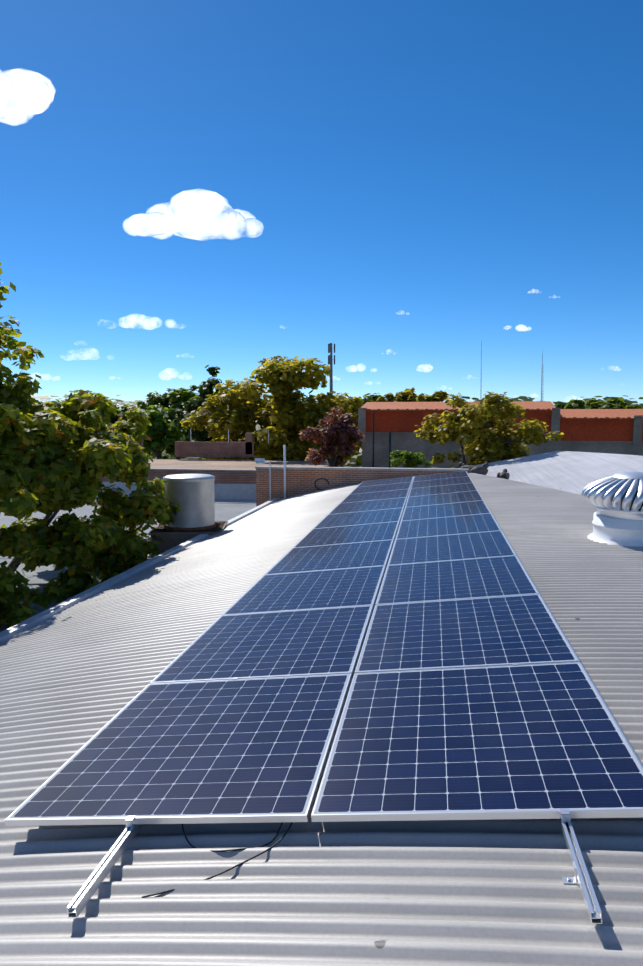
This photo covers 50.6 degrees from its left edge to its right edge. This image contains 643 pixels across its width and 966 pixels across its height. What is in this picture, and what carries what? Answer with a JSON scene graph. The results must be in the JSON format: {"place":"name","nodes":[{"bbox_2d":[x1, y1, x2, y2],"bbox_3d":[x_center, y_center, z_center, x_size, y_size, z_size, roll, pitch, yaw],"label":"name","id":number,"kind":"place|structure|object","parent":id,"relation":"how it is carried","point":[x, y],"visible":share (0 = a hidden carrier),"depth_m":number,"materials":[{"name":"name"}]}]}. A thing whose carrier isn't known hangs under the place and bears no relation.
{"place":"outdoors","nodes":[
{"label":"outdoors","id":0,"kind":"place"},
{"bbox_2d":[138,433,253,456],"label":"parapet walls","id":1,"kind":"structure","parent":0,"point":[215,449],"depth_m":44.99,"materials":[{"name":"brick"}]},
{"bbox_2d":[190,429,268,442],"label":"posts","id":2,"kind":"object","parent":1,"relation":"on","point":[228,435],"visible":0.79,"depth_m":44.84,"materials":[{"name":"white metal"}]},
{"bbox_2d":[148,447,361,466],"bbox_3d":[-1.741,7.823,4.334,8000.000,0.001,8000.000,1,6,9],"label":"ground","id":3,"kind":"structure","parent":0,"point":[195,458],"depth_m":126.49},
{"bbox_2d":[0,262,180,628],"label":"tree","id":4,"kind":"object","parent":3,"relation":"on","point":[65,455],"visible":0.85,"depth_m":14.07,"materials":[{"name":"green plant"}]},
{"bbox_2d":[105,401,136,425],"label":"green tree","id":5,"kind":"object","parent":3,"relation":"on","point":[115,418],"visible":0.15,"depth_m":74.80,"materials":[{"name":"green plant"}]},
{"bbox_2d":[0,497,255,631],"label":"roof","id":6,"kind":"structure","parent":3,"relation":"on","point":[225,510],"depth_m":23.64,"materials":[{"name":"concrete"}]},
{"bbox_2d":[96,468,255,499],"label":"parapet wall","id":7,"kind":"structure","parent":6,"relation":"on","point":[239,484],"depth_m":29.96,"materials":[{"name":"brick"}]},
{"bbox_2d":[148,474,227,557],"bbox_3d":[-3.518,0.838,18.182,1.850,2.150,1.850,0,6,-3],"label":"water tank","id":8,"kind":"object","parent":6,"relation":"on","point":[193,495],"visible":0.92,"depth_m":17.55,"materials":[{"name":"silver metal"}]},
{"bbox_2d":[114,405,186,458],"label":"green tree","id":9,"kind":"object","parent":3,"relation":"on","point":[160,428],"visible":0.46,"depth_m":68.40,"materials":[{"name":"green plant"}]},
{"bbox_2d":[136,387,217,459],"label":"tree","id":10,"kind":"object","parent":3,"relation":"on","point":[177,398],"visible":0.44,"depth_m":90.29,"materials":[{"name":"green plant"}]},
{"bbox_2d":[165,365,239,457],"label":"tree","id":11,"kind":"object","parent":3,"relation":"on","point":[207,387],"visible":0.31,"depth_m":59.27,"materials":[{"name":"green plant"}]},
{"bbox_2d":[148,459,339,468],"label":"roof","id":12,"kind":"structure","parent":3,"relation":"on","point":[203,464],"depth_m":41.03,"materials":[{"name":"grey metal"}]},
{"bbox_2d":[180,356,363,465],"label":"tree","id":13,"kind":"object","parent":3,"relation":"on","point":[289,416],"visible":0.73,"depth_m":47.22,"materials":[{"name":"green plant"}]},
{"bbox_2d":[328,343,334,394],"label":"cell tower","id":14,"kind":"structure","parent":3,"relation":"on","point":[330,361],"depth_m":166.96,"materials":[{"name":"silver metal"}]},
{"bbox_2d":[299,407,364,466],"bbox_3d":[0.616,0.180,37.318,3.532,8.677,3.013,1,6,9],"label":"pink tree","id":15,"kind":"object","parent":3,"relation":"on","point":[340,431],"visible":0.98,"depth_m":36.41,"materials":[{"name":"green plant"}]},
{"bbox_2d":[31,393,642,465],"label":"treeline","id":16,"kind":"object","parent":3,"relation":"on","point":[357,459],"depth_m":118.10,"materials":[{"name":"green plant"}]},
{"bbox_2d":[255,466,470,506],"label":"gable wall","id":17,"kind":"structure","parent":3,"relation":"on","point":[300,480],"depth_m":24.11,"materials":[{"name":"brick"}]},
{"bbox_2d":[254,458,270,499],"bbox_3d":[-2.095,0.057,24.282,0.532,1.892,0.253,1,6,9],"label":"flood light","id":18,"kind":"object","parent":17,"relation":"attached to","point":[259,460],"visible":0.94,"depth_m":24.24,"materials":[{"name":"white paint"}]},
{"bbox_2d":[314,478,328,489],"bbox_3d":[0.013,0.044,24.072,0.537,0.438,0.044,1,6,9],"label":"wall hose","id":19,"kind":"object","parent":17,"relation":"attached to","point":[319,479],"depth_m":24.07,"materials":[{"name":"black rubber"}]},
{"bbox_2d":[352,393,380,413],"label":"tree","id":20,"kind":"object","parent":3,"relation":"on","point":[372,398],"visible":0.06,"depth_m":78.34,"materials":[{"name":"green plant"}]},
{"bbox_2d":[390,450,432,467],"bbox_3d":[3.561,2.079,27.384,1.750,6.862,1.538,1,6,9],"label":"green shrub","id":21,"kind":"object","parent":3,"relation":"on","point":[415,459],"visible":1,"depth_m":26.84,"materials":[{"name":"green plant"}]},
{"bbox_2d":[376,387,448,401],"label":"sparse tree","id":22,"kind":"object","parent":3,"relation":"on","point":[412,396],"visible":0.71,"depth_m":72.63,"materials":[{"name":"green plant"}]},
{"bbox_2d":[414,391,563,467],"bbox_3d":[6.986,0.673,29.705,5.332,9.233,4.404,-1,6,-13],"label":"yellow tree","id":23,"kind":"object","parent":3,"relation":"on","point":[479,447],"visible":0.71,"depth_m":28.53,"materials":[{"name":"green plant"}]},
{"bbox_2d":[541,353,542,400],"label":"thin mast","id":24,"kind":"object","parent":3,"relation":"on","point":[541,379],"visible":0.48,"depth_m":131.65,"materials":[{"name":"silver metal"}]},
{"bbox_2d":[555,402,584,408],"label":"tree","id":25,"kind":"object","parent":3,"relation":"on","point":[560,405],"visible":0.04,"depth_m":78.81,"materials":[{"name":"green plant"}]},
{"bbox_2d":[564,397,642,408],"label":"tree","id":26,"kind":"object","parent":3,"relation":"on","point":[614,403],"visible":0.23,"depth_m":64.04,"materials":[{"name":"green plant"}]},
{"bbox_2d":[0,473,642,965],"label":"roof","id":27,"kind":"structure","parent":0,"point":[74,679],"depth_m":3.36,"materials":[{"name":"grey metal"}]},
{"bbox_2d":[0,497,279,642],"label":"eave flashing","id":28,"kind":"object","parent":27,"relation":"attached to","point":[16,629],"visible":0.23,"depth_m":12.25,"materials":[{"name":"grey metal"}]},
{"bbox_2d":[142,822,292,897],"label":"cables","id":29,"kind":"object","parent":27,"relation":"on","point":[208,878],"visible":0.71,"depth_m":3.38,"materials":[{"name":"black rubber"}]},
{"bbox_2d":[284,445,285,497],"bbox_3d":[-1.306,-0.172,24.226,0.076,2.360,0.080,1,6,9],"label":"white pole","id":30,"kind":"object","parent":27,"relation":"on","point":[284,471],"visible":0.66,"depth_m":24.17,"materials":[{"name":"metal"}]},
{"bbox_2d":[5,471,642,825],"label":"solar array","id":31,"kind":"object","parent":27,"relation":"on","point":[451,711],"visible":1,"depth_m":4.74,"materials":[{"name":"blue glass"}]},
{"bbox_2d":[67,477,601,923],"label":"mounting rails","id":32,"kind":"object","parent":27,"relation":"on","point":[85,894],"visible":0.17,"depth_m":3.10,"materials":[{"name":"silver metal"}]},
{"bbox_2d":[467,462,490,474],"bbox_3d":[5.301,-0.441,23.179,1.129,0.495,0.431,-2,6,-22],"label":"rock","id":33,"kind":"object","parent":27,"relation":"on","point":[482,470],"visible":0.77,"depth_m":23.06,"materials":[{"name":"grey stone"}]},
{"bbox_2d":[497,469,509,478],"bbox_3d":[5.656,-0.221,21.185,0.359,0.412,0.941,3,6,28],"label":"bird","id":34,"kind":"object","parent":27,"relation":"on","point":[504,474],"visible":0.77,"depth_m":21.07},
{"bbox_2d":[581,472,642,545],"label":"turbine ventilator","id":35,"kind":"object","parent":27,"relation":"on","point":[615,500],"visible":1,"depth_m":10.03,"materials":[{"name":"white paint"}]},
{"bbox_2d":[0,0,642,406],"label":"sky","id":36,"kind":"structure","parent":0,"point":[187,186],"materials":[{"name":"blue"}]},
{"bbox_2d":[358,401,642,467],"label":"red building","id":37,"kind":"structure","parent":0,"point":[615,431],"depth_m":40.04,"materials":[{"name":"metal"}]},
{"bbox_2d":[372,412,390,467],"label":"red building pipes","id":38,"kind":"object","parent":37,"relation":"attached to","point":[389,444],"visible":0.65,"depth_m":40.64,"materials":[{"name":"metal"}]},
{"bbox_2d":[459,451,642,493],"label":"neighbour roof","id":39,"kind":"structure","parent":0,"point":[572,472],"depth_m":22.39,"materials":[{"name":"white metal"}]},
{"bbox_2d":[458,462,472,468],"bbox_3d":[5.241,-0.496,24.090,0.407,0.468,1.067,-4,7,-35],"label":"bird","id":40,"kind":"object","parent":39,"relation":"on","point":[462,465],"visible":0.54,"depth_m":24.13}
]}

